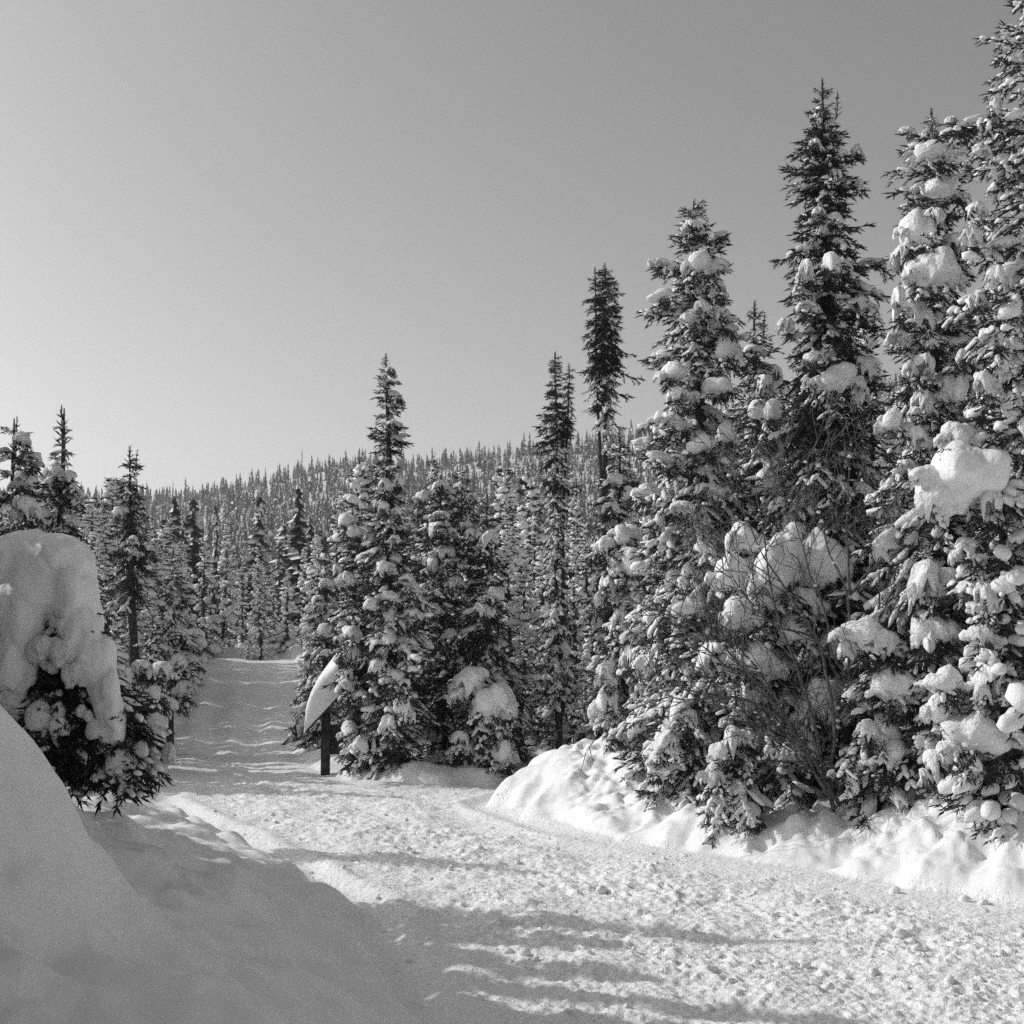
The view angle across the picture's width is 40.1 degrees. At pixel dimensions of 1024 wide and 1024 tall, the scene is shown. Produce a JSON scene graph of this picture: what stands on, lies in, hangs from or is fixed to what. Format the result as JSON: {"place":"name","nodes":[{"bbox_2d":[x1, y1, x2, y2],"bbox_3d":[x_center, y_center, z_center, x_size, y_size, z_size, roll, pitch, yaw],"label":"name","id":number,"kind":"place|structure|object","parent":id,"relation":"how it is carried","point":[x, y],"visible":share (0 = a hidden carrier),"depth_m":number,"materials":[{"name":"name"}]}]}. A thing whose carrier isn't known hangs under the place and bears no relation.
{"place":"outdoors","nodes":[
{"label":"outdoors","id":0,"kind":"place"},
{"bbox_2d":[0,705,483,1023],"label":"snow bank","id":1,"kind":"structure","parent":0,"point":[154,912],"depth_m":7.11,"materials":[{"name":"white snow"}]},
{"bbox_2d":[27,404,129,798],"bbox_3d":[-4.494,1.033,13.831,1.486,4.294,1.434,2,-5,-19],"label":"spruce tree","id":2,"kind":"object","parent":1,"relation":"on","point":[61,490],"visible":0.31,"depth_m":13.93,"materials":[{"name":"black plant"}]},
{"bbox_2d":[0,528,175,818],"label":"spruce tree","id":3,"kind":"object","parent":1,"relation":"on","point":[88,722],"visible":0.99,"depth_m":9.88,"materials":[{"name":"white plant"}]},
{"bbox_2d":[80,534,120,794],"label":"spruce tree","id":4,"kind":"object","parent":1,"relation":"on","point":[110,627],"visible":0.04,"depth_m":16.89,"materials":[{"name":"grey plant"}]},
{"bbox_2d":[91,533,113,600],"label":"spruce tree","id":5,"kind":"object","parent":1,"relation":"on","point":[99,545],"visible":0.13,"depth_m":36.12,"materials":[{"name":"grey plant"}]},
{"bbox_2d":[98,563,129,686],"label":"spruce tree","id":6,"kind":"object","parent":1,"relation":"on","point":[105,572],"visible":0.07,"depth_m":30.00,"materials":[{"name":"grey plant"}]},
{"bbox_2d":[107,565,128,662],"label":"spruce tree","id":7,"kind":"object","parent":1,"relation":"on","point":[114,569],"visible":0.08,"depth_m":32.60,"materials":[{"name":"grey plant"}]},
{"bbox_2d":[106,608,140,700],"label":"spruce tree","id":8,"kind":"object","parent":1,"relation":"on","point":[125,673],"visible":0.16,"depth_m":25.33,"materials":[{"name":"grey plant"}]},
{"bbox_2d":[99,446,159,688],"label":"spruce tree","id":9,"kind":"object","parent":1,"relation":"on","point":[129,561],"visible":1,"depth_m":28.43,"materials":[{"name":"black plant"}]},
{"bbox_2d":[120,592,146,666],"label":"spruce tree","id":10,"kind":"object","parent":1,"relation":"on","point":[126,636],"visible":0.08,"depth_m":30.91,"materials":[{"name":"grey plant"}]},
{"bbox_2d":[118,534,162,651],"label":"spruce tree","id":11,"kind":"object","parent":1,"relation":"on","point":[155,602],"visible":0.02,"depth_m":36.82,"materials":[{"name":"grey plant"}]},
{"bbox_2d":[134,563,158,667],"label":"spruce tree","id":12,"kind":"object","parent":1,"relation":"on","point":[143,609],"visible":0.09,"depth_m":34.70,"materials":[{"name":"grey plant"}]},
{"bbox_2d":[130,616,188,740],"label":"spruce tree","id":13,"kind":"object","parent":1,"relation":"on","point":[150,677],"visible":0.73,"depth_m":25.60,"materials":[{"name":"grey plant"}]},
{"bbox_2d":[144,548,207,744],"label":"spruce tree","id":14,"kind":"object","parent":1,"relation":"on","point":[182,688],"visible":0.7,"depth_m":28.53,"materials":[{"name":"grey plant"}]},
{"bbox_2d":[280,648,320,745],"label":"spruce tree","id":15,"kind":"object","parent":1,"relation":"on","point":[302,663],"visible":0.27,"depth_m":30.15,"materials":[{"name":"grey plant"}]},
{"bbox_2d":[284,553,343,757],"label":"spruce tree","id":16,"kind":"object","parent":1,"relation":"on","point":[324,585],"visible":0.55,"depth_m":28.29,"materials":[{"name":"grey plant"}]},
{"bbox_2d":[304,646,385,774],"bbox_3d":[-2.783,3.396,24.797,1.726,2.589,1.100,1,-5,-6],"label":"notice board","id":17,"kind":"object","parent":1,"relation":"on","point":[320,703],"visible":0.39,"depth_m":24.32,"materials":[{"name":"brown wood"}]},
{"bbox_2d":[317,506,378,776],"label":"spruce tree","id":18,"kind":"object","parent":1,"relation":"on","point":[349,686],"visible":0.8,"depth_m":23.91,"materials":[{"name":"grey plant"}]},
{"bbox_2d":[335,353,450,780],"bbox_3d":[-2.007,1.000,23.863,1.972,7.510,2.116,0,-5,0],"label":"spruce tree","id":19,"kind":"object","parent":1,"relation":"on","point":[392,675],"visible":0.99,"depth_m":23.47,"materials":[{"name":"grey plant"}]},
{"bbox_2d":[397,475,473,755],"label":"spruce tree","id":20,"kind":"object","parent":1,"relation":"on","point":[439,558],"visible":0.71,"depth_m":24.85,"materials":[{"name":"grey plant"}]},
{"bbox_2d":[174,644,584,776],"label":"forest floor","id":21,"kind":"structure","parent":0,"point":[294,651],"depth_m":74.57,"materials":[{"name":"white snow"}]},
{"bbox_2d":[0,417,47,739],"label":"spruce tree","id":22,"kind":"object","parent":21,"relation":"on","point":[25,507],"visible":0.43,"depth_m":11.45,"materials":[{"name":"grey plant"}]},
{"bbox_2d":[77,492,114,576],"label":"spruce tree","id":23,"kind":"object","parent":21,"relation":"on","point":[88,497],"visible":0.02,"depth_m":40.62,"materials":[{"name":"grey plant"}]},
{"bbox_2d":[80,498,113,587],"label":"spruce tree","id":24,"kind":"object","parent":21,"relation":"on","point":[88,516],"visible":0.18,"depth_m":38.90,"materials":[{"name":"grey plant"}]},
{"bbox_2d":[88,498,121,580],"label":"spruce tree","id":25,"kind":"object","parent":21,"relation":"on","point":[105,506],"visible":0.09,"depth_m":42.72,"materials":[{"name":"grey plant"}]},
{"bbox_2d":[98,476,127,566],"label":"spruce tree","id":26,"kind":"object","parent":21,"relation":"on","point":[108,496],"visible":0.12,"depth_m":46.79,"materials":[{"name":"grey plant"}]},
{"bbox_2d":[148,539,166,617],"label":"spruce tree","id":27,"kind":"object","parent":21,"relation":"on","point":[158,545],"visible":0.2,"depth_m":42.12,"materials":[{"name":"grey plant"}]},
{"bbox_2d":[146,526,204,686],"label":"spruce tree","id":28,"kind":"object","parent":21,"relation":"on","point":[163,534],"visible":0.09,"depth_m":48.51,"materials":[{"name":"grey plant"}]},
{"bbox_2d":[150,548,200,683],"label":"spruce tree","id":29,"kind":"object","parent":21,"relation":"on","point":[165,567],"visible":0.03,"depth_m":43.89,"materials":[{"name":"grey plant"}]},
{"bbox_2d":[156,517,198,684],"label":"spruce tree","id":30,"kind":"object","parent":21,"relation":"on","point":[167,523],"visible":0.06,"depth_m":50.67,"materials":[{"name":"grey plant"}]},
{"bbox_2d":[171,535,206,663],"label":"spruce tree","id":31,"kind":"object","parent":21,"relation":"on","point":[203,644],"visible":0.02,"depth_m":54.18,"materials":[{"name":"grey plant"}]},
{"bbox_2d":[177,537,201,666],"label":"spruce tree","id":32,"kind":"object","parent":21,"relation":"on","point":[183,548],"visible":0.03,"depth_m":63.03,"materials":[{"name":"grey plant"}]},
{"bbox_2d":[171,533,208,662],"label":"spruce tree","id":33,"kind":"object","parent":21,"relation":"on","point":[191,601],"visible":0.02,"depth_m":58.93,"materials":[{"name":"grey plant"}]},
{"bbox_2d":[190,539,223,658],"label":"spruce tree","id":34,"kind":"object","parent":21,"relation":"on","point":[204,622],"visible":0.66,"depth_m":76.83,"materials":[{"name":"grey plant"}]},
{"bbox_2d":[206,521,243,647],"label":"spruce tree","id":35,"kind":"object","parent":21,"relation":"on","point":[227,614],"visible":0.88,"depth_m":78.68,"materials":[{"name":"grey plant"}]},
{"bbox_2d":[231,555,256,647],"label":"spruce tree","id":36,"kind":"object","parent":21,"relation":"on","point":[242,640],"visible":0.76,"depth_m":81.73,"materials":[{"name":"grey plant"}]},
{"bbox_2d":[248,548,271,659],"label":"spruce tree","id":37,"kind":"object","parent":21,"relation":"on","point":[256,628],"visible":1,"depth_m":75.65,"materials":[{"name":"grey plant"}]},
{"bbox_2d":[269,571,298,654],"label":"spruce tree","id":38,"kind":"object","parent":21,"relation":"on","point":[289,638],"visible":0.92,"depth_m":76.65,"materials":[{"name":"grey plant"}]},
{"bbox_2d":[290,547,310,642],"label":"spruce tree","id":39,"kind":"object","parent":21,"relation":"on","point":[301,579],"visible":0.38,"depth_m":83.66,"materials":[{"name":"grey plant"}]},
{"bbox_2d":[297,539,324,643],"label":"spruce tree","id":40,"kind":"object","parent":21,"relation":"on","point":[306,589],"visible":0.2,"depth_m":79.60,"materials":[{"name":"grey plant"}]},
{"bbox_2d":[302,534,327,641],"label":"spruce tree","id":41,"kind":"object","parent":21,"relation":"on","point":[317,567],"visible":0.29,"depth_m":76.76,"materials":[{"name":"grey plant"}]},
{"bbox_2d":[302,505,350,657],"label":"spruce tree","id":42,"kind":"object","parent":21,"relation":"on","point":[338,511],"visible":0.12,"depth_m":58.73,"materials":[{"name":"grey plant"}]},
{"bbox_2d":[326,489,355,601],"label":"spruce tree","id":43,"kind":"object","parent":21,"relation":"on","point":[344,505],"visible":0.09,"depth_m":61.86,"materials":[{"name":"grey plant"}]},
{"bbox_2d":[298,459,384,710],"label":"spruce tree","id":44,"kind":"object","parent":21,"relation":"on","point":[361,470],"visible":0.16,"depth_m":38.07,"materials":[{"name":"grey plant"}]},
{"bbox_2d":[401,490,453,746],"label":"spruce tree","id":45,"kind":"object","parent":21,"relation":"on","point":[420,498],"visible":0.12,"depth_m":26.72,"materials":[{"name":"grey plant"}]},
{"bbox_2d":[418,458,453,633],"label":"spruce tree","id":46,"kind":"object","parent":21,"relation":"on","point":[432,475],"visible":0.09,"depth_m":44.82,"materials":[{"name":"grey plant"}]},
{"bbox_2d":[434,667,492,767],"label":"spruce tree","id":47,"kind":"object","parent":21,"relation":"on","point":[465,684],"visible":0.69,"depth_m":23.35,"materials":[{"name":"grey plant"}]},
{"bbox_2d":[431,465,500,735],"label":"spruce tree","id":48,"kind":"object","parent":21,"relation":"on","point":[469,499],"visible":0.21,"depth_m":27.54,"materials":[{"name":"grey plant"}]},
{"bbox_2d":[424,493,553,764],"bbox_3d":[-0.413,2.352,24.738,2.340,5.435,1.974,0,-5,0],"label":"spruce tree","id":49,"kind":"object","parent":21,"relation":"on","point":[485,584],"visible":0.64,"depth_m":24.64,"materials":[{"name":"grey plant"}]},
{"bbox_2d":[464,683,526,777],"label":"spruce tree","id":50,"kind":"object","parent":21,"relation":"on","point":[496,705],"visible":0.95,"depth_m":23.00,"materials":[{"name":"grey plant"}]},
{"bbox_2d":[472,465,533,648],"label":"spruce tree","id":51,"kind":"object","parent":21,"relation":"on","point":[503,484],"visible":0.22,"depth_m":40.35,"materials":[{"name":"grey plant"}]},
{"bbox_2d":[493,499,528,657],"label":"spruce tree","id":52,"kind":"object","parent":21,"relation":"on","point":[509,513],"visible":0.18,"depth_m":36.19,"materials":[{"name":"grey plant"}]},
{"bbox_2d":[495,532,534,667],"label":"spruce tree","id":53,"kind":"object","parent":21,"relation":"on","point":[507,538],"visible":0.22,"depth_m":29.91,"materials":[{"name":"grey plant"}]},
{"bbox_2d":[511,629,542,743],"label":"spruce tree","id":54,"kind":"object","parent":21,"relation":"on","point":[524,656],"visible":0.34,"depth_m":26.76,"materials":[{"name":"grey plant"}]},
{"bbox_2d":[501,558,554,744],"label":"spruce tree","id":55,"kind":"object","parent":21,"relation":"on","point":[526,611],"visible":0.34,"depth_m":27.27,"materials":[{"name":"grey plant"}]},
{"bbox_2d":[518,683,541,747],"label":"spruce tree","id":56,"kind":"object","parent":21,"relation":"on","point":[533,741],"visible":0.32,"depth_m":26.27,"materials":[{"name":"grey plant"}]},
{"bbox_2d":[515,509,550,666],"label":"spruce tree","id":57,"kind":"object","parent":21,"relation":"on","point":[534,526],"visible":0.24,"depth_m":38.02,"materials":[{"name":"grey plant"}]},
{"bbox_2d":[496,472,572,651],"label":"spruce tree","id":58,"kind":"object","parent":21,"relation":"on","point":[529,491],"visible":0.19,"depth_m":46.68,"materials":[{"name":"grey plant"}]},
{"bbox_2d":[521,539,553,673],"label":"spruce tree","id":59,"kind":"object","parent":21,"relation":"on","point":[541,553],"visible":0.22,"depth_m":31.94,"materials":[{"name":"grey plant"}]},
{"bbox_2d":[538,716,554,748],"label":"spruce tree","id":60,"kind":"object","parent":21,"relation":"on","point":[546,742],"visible":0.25,"depth_m":25.87,"materials":[{"name":"grey plant"}]},
{"bbox_2d":[519,351,583,748],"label":"spruce tree","id":61,"kind":"object","parent":21,"relation":"on","point":[556,702],"visible":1,"depth_m":25.43,"materials":[{"name":"grey plant"}]},
{"bbox_2d":[554,654,592,745],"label":"spruce tree","id":62,"kind":"object","parent":21,"relation":"on","point":[576,689],"visible":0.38,"depth_m":26.53,"materials":[{"name":"grey plant"}]},
{"bbox_2d":[560,488,589,651],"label":"spruce tree","id":63,"kind":"object","parent":21,"relation":"on","point":[571,506],"visible":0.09,"depth_m":52.44,"materials":[{"name":"grey plant"}]},
{"bbox_2d":[559,549,592,717],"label":"spruce tree","id":64,"kind":"object","parent":21,"relation":"on","point":[573,565],"visible":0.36,"depth_m":29.89,"materials":[{"name":"grey plant"}]},
{"bbox_2d":[560,502,600,683],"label":"spruce tree","id":65,"kind":"object","parent":21,"relation":"on","point":[578,531],"visible":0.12,"depth_m":38.12,"materials":[{"name":"grey plant"}]},
{"bbox_2d":[573,688,589,743],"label":"spruce tree","id":66,"kind":"object","parent":21,"relation":"on","point":[584,717],"visible":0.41,"depth_m":25.94,"materials":[{"name":"grey plant"}]},
{"bbox_2d":[569,603,603,739],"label":"spruce tree","id":67,"kind":"object","parent":21,"relation":"on","point":[588,651],"visible":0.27,"depth_m":27.79,"materials":[{"name":"grey plant"}]},
{"bbox_2d":[572,522,603,683],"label":"spruce tree","id":68,"kind":"object","parent":21,"relation":"on","point":[584,553],"visible":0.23,"depth_m":32.87,"materials":[{"name":"grey plant"}]},
{"bbox_2d":[564,429,651,743],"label":"spruce tree","id":69,"kind":"object","parent":21,"relation":"on","point":[617,483],"visible":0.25,"depth_m":25.58,"materials":[{"name":"grey plant"}]},
{"bbox_2d":[576,262,769,659],"bbox_3d":[2.982,-0.379,23.652,1.300,9.438,7.268,2,-5,-20],"label":"spruce tree","id":70,"kind":"object","parent":21,"relation":"on","point":[606,361],"visible":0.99,"depth_m":26.78,"materials":[{"name":"black plant"}]},
{"bbox_2d":[728,300,792,535],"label":"spruce tree","id":71,"kind":"object","parent":21,"relation":"on","point":[762,397],"visible":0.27,"depth_m":19.98,"materials":[{"name":"grey plant"}]},
{"bbox_2d":[741,77,909,786],"bbox_3d":[4.102,-0.419,17.596,2.723,10.319,2.997,0,-5,0],"label":"spruce tree","id":72,"kind":"object","parent":21,"relation":"on","point":[831,361],"visible":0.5,"depth_m":17.34,"materials":[{"name":"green plant"}]},
{"bbox_2d":[834,508,906,759],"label":"spruce tree","id":73,"kind":"object","parent":21,"relation":"on","point":[865,568],"visible":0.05,"depth_m":16.84,"materials":[{"name":"grey plant"}]},
{"bbox_2d":[855,409,887,608],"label":"spruce tree","id":74,"kind":"object","parent":21,"relation":"on","point":[870,450],"visible":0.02,"depth_m":19.00,"materials":[{"name":"grey plant"}]},
{"bbox_2d":[850,325,909,568],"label":"spruce tree","id":75,"kind":"object","parent":21,"relation":"on","point":[872,345],"visible":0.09,"depth_m":20.23,"materials":[{"name":"grey plant"}]},
{"bbox_2d":[872,377,910,568],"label":"spruce tree","id":76,"kind":"object","parent":21,"relation":"on","point":[885,403],"visible":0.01,"depth_m":22.16,"materials":[{"name":"grey plant"}]},
{"bbox_2d":[947,507,981,681],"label":"spruce tree","id":77,"kind":"object","parent":21,"relation":"on","point":[957,522],"visible":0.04,"depth_m":15.91,"materials":[{"name":"grey plant"}]},
{"bbox_2d":[963,310,1012,635],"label":"spruce tree","id":78,"kind":"object","parent":21,"relation":"on","point":[985,545],"visible":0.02,"depth_m":17.06,"materials":[{"name":"grey plant"}]},
{"bbox_2d":[0,0,1023,502],"label":"sky","id":79,"kind":"structure","parent":0,"point":[220,220],"materials":[{"name":"grey"}]},
{"bbox_2d":[8,372,1022,645],"bbox_3d":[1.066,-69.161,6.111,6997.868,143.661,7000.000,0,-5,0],"label":"hill","id":80,"kind":"structure","parent":0,"point":[444,472],"depth_m":582.91,"materials":[{"name":"plant"}]},
{"bbox_2d":[216,550,245,646],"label":"spruce tree","id":81,"kind":"object","parent":80,"relation":"on","point":[231,556],"visible":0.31,"depth_m":86.11,"materials":[{"name":"grey plant"}]},
{"bbox_2d":[245,562,276,644],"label":"spruce tree","id":82,"kind":"object","parent":80,"relation":"on","point":[265,588],"visible":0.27,"depth_m":87.38,"materials":[{"name":"grey plant"}]},
{"bbox_2d":[265,563,281,644],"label":"spruce tree","id":83,"kind":"object","parent":80,"relation":"on","point":[273,621],"visible":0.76,"depth_m":85.73,"materials":[{"name":"grey plant"}]},
{"bbox_2d":[0,359,1001,644],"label":"hillside forest","id":84,"kind":"object","parent":80,"relation":"on","point":[288,543],"visible":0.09,"depth_m":528.96,"materials":[{"name":"plant"}]},
{"bbox_2d":[149,648,1023,1023],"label":"road","id":85,"kind":"structure","parent":0,"point":[233,726],"depth_m":12.52,"materials":[{"name":"white snow"}]},
{"bbox_2d":[506,736,1023,902],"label":"snow bank","id":86,"kind":"structure","parent":85,"relation":"on","point":[893,844],"depth_m":15.17,"materials":[{"name":"white snow"}]},
{"bbox_2d":[570,522,653,754],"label":"spruce tree","id":87,"kind":"object","parent":86,"relation":"on","point":[622,540],"visible":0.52,"depth_m":19.91,"materials":[{"name":"grey plant"}]},
{"bbox_2d":[603,535,671,774],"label":"spruce tree","id":88,"kind":"object","parent":86,"relation":"on","point":[631,733],"visible":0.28,"depth_m":19.08,"materials":[{"name":"grey plant"}]},
{"bbox_2d":[640,581,731,813],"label":"spruce tree","id":89,"kind":"object","parent":86,"relation":"on","point":[671,770],"visible":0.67,"depth_m":17.13,"materials":[{"name":"grey plant"}]},
{"bbox_2d":[610,199,773,811],"bbox_3d":[2.678,0.155,18.253,2.722,8.692,3.156,0,-5,0],"label":"spruce tree","id":90,"kind":"object","parent":86,"relation":"on","point":[682,466],"visible":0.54,"depth_m":17.99,"materials":[{"name":"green plant"}]},
{"bbox_2d":[695,683,777,848],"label":"spruce tree","id":91,"kind":"object","parent":86,"relation":"on","point":[726,777],"visible":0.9,"depth_m":15.66,"materials":[{"name":"grey plant"}]},
{"bbox_2d":[560,380,977,812],"bbox_3d":[2.993,1.002,15.672,4.945,4.948,1.983,0,-5,0],"label":"bare shrub","id":92,"kind":"object","parent":86,"relation":"on","point":[823,770],"visible":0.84,"depth_m":15.59,"materials":[{"name":"grey plant"}]},
{"bbox_2d":[695,521,867,811],"bbox_3d":[3.223,2.221,16.750,2.316,4.256,1.726,1,-5,-13],"label":"spruce tree","id":93,"kind":"object","parent":86,"relation":"on","point":[781,787],"visible":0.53,"depth_m":16.40,"materials":[{"name":"plant"}]},
{"bbox_2d":[779,651,871,802],"bbox_3d":[3.767,2.614,16.426,1.335,1.983,1.354,-3,-6,33],"label":"bare shrub","id":94,"kind":"object","parent":86,"relation":"on","point":[844,735],"visible":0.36,"depth_m":16.08,"materials":[{"name":"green plant"}]},
{"bbox_2d":[818,615,926,830],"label":"spruce tree","id":95,"kind":"object","parent":86,"relation":"on","point":[883,766],"visible":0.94,"depth_m":15.01,"materials":[{"name":"grey plant"}]},
{"bbox_2d":[843,107,998,774],"bbox_3d":[4.711,-0.491,15.907,2.097,8.545,2.163,0,-5,0],"label":"spruce tree","id":96,"kind":"object","parent":86,"relation":"on","point":[926,261],"visible":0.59,"depth_m":15.74,"materials":[{"name":"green plant"}]},
{"bbox_2d":[896,551,972,800],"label":"spruce tree","id":97,"kind":"object","parent":86,"relation":"on","point":[932,631],"visible":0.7,"depth_m":14.70,"materials":[{"name":"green plant"}]},
{"bbox_2d":[908,0,1023,845],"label":"spruce tree","id":98,"kind":"object","parent":86,"relation":"on","point":[966,470],"visible":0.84,"depth_m":14.14,"materials":[{"name":"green plant"}]},
{"bbox_2d":[937,376,1023,808],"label":"spruce tree","id":99,"kind":"object","parent":86,"relation":"on","point":[1004,584],"visible":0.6,"depth_m":13.81,"materials":[{"name":"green plant"}]},
{"bbox_2d":[937,564,1023,839],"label":"spruce tree","id":100,"kind":"object","parent":86,"relation":"on","point":[987,812],"visible":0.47,"depth_m":13.70,"materials":[{"name":"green plant"}]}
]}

